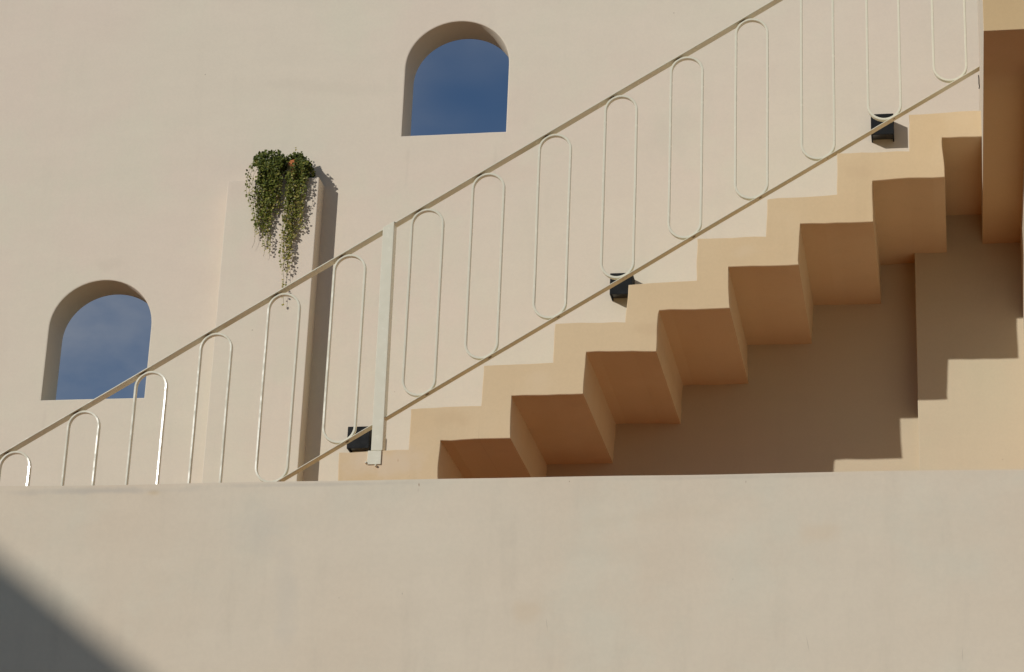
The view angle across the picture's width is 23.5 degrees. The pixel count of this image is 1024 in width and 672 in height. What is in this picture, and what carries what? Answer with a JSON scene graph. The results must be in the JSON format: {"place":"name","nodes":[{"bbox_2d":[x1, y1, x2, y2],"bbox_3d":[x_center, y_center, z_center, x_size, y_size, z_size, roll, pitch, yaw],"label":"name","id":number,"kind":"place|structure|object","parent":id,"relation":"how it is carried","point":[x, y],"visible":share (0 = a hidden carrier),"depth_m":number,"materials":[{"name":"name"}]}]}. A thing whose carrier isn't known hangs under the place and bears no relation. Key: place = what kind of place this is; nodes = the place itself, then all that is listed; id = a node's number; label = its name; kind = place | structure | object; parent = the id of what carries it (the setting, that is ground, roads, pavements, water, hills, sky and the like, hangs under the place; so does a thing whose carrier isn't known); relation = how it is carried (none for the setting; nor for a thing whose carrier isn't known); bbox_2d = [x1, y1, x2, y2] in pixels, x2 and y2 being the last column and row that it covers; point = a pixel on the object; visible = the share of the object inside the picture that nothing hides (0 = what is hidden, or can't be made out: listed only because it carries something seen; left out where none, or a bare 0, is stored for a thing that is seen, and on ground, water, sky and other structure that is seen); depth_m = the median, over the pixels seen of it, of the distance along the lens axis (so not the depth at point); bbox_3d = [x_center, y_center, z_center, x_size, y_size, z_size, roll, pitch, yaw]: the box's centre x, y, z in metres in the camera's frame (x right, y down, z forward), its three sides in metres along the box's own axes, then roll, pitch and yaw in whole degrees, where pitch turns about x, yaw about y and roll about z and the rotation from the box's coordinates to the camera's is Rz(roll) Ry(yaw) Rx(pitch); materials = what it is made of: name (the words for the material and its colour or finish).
{"place":"outdoors","nodes":[
{"label":"outdoors","id":0,"kind":"place"},
{"bbox_2d":[56,39,508,399],"label":"sky","id":1,"kind":"structure","parent":0,"point":[461,87],"materials":[{"name":"blue"}]},
{"label":"ground","id":2,"kind":"structure","parent":0,"visible":0},
{"bbox_2d":[0,0,1023,485],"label":"facade wall","id":3,"kind":"structure","parent":2,"relation":"on","point":[136,136],"depth_m":11.66,"materials":[{"name":"paint"}]},
{"bbox_2d":[245,149,287,255],"bbox_3d":[-1.180,-0.632,11.802,0.197,0.579,0.163,-2,-21,10],"label":"potted plant","id":4,"kind":"object","parent":3,"relation":"attached to","point":[273,168],"visible":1,"depth_m":11.78,"materials":[{"name":"green plant"}]},
{"bbox_2d":[278,147,315,305],"bbox_3d":[-1.034,-0.521,11.726,0.156,0.843,0.163,-2,-21,10],"label":"potted plant","id":5,"kind":"object","parent":3,"relation":"attached to","point":[300,168],"visible":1,"depth_m":11.74,"materials":[{"name":"green plant"}]},
{"bbox_2d":[347,426,371,452],"bbox_3d":[-0.698,0.481,11.319,0.104,0.105,0.088,-2,-21,10],"label":"wall light","id":6,"kind":"object","parent":3,"relation":"attached to","point":[362,442],"visible":0.57,"depth_m":11.28,"materials":[{"name":"black metal"}]},
{"bbox_2d":[610,273,634,300],"bbox_3d":[0.510,-0.227,11.369,0.104,0.105,0.088,-2,-21,10],"label":"wall light","id":7,"kind":"object","parent":3,"relation":"attached to","point":[619,290],"visible":0.57,"depth_m":11.33,"materials":[{"name":"black metal"}]},
{"bbox_2d":[871,113,893,142],"bbox_3d":[1.723,-0.967,11.431,0.104,0.105,0.088,-2,-21,10],"label":"wall light","id":8,"kind":"object","parent":3,"relation":"attached to","point":[886,132],"visible":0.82,"depth_m":11.40,"materials":[{"name":"black metal"}]},
{"bbox_2d":[0,469,1023,671],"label":"parapet wall","id":9,"kind":"structure","parent":2,"relation":"on","point":[892,571],"depth_m":6.83,"materials":[{"name":"paint"}]},
{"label":"terrace floor","id":10,"kind":"structure","parent":0,"visible":0},
{"bbox_2d":[338,111,981,480],"bbox_3d":[-0.801,0.905,10.723,5.708,3.462,0.946,-2,-21,10],"label":"outdoor staircase","id":11,"kind":"structure","parent":10,"relation":"on","point":[584,393],"depth_m":10.44,"materials":[{"name":"paint"}]},
{"bbox_2d":[0,0,979,485],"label":"stair railing","id":12,"kind":"object","parent":11,"relation":"on","point":[388,232],"visible":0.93,"depth_m":10.58,"materials":[{"name":"beige metal"}]},
{"bbox_2d":[1020,164,1023,324],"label":"side wall","id":13,"kind":"structure","parent":10,"relation":"on","point":[1022,243],"depth_m":10.71,"materials":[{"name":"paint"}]},
{"bbox_2d":[977,0,1023,243],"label":"stair landing","id":14,"kind":"object","parent":13,"relation":"on","point":[1001,59],"visible":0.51,"depth_m":9.92,"materials":[{"name":"paint"}]}
]}

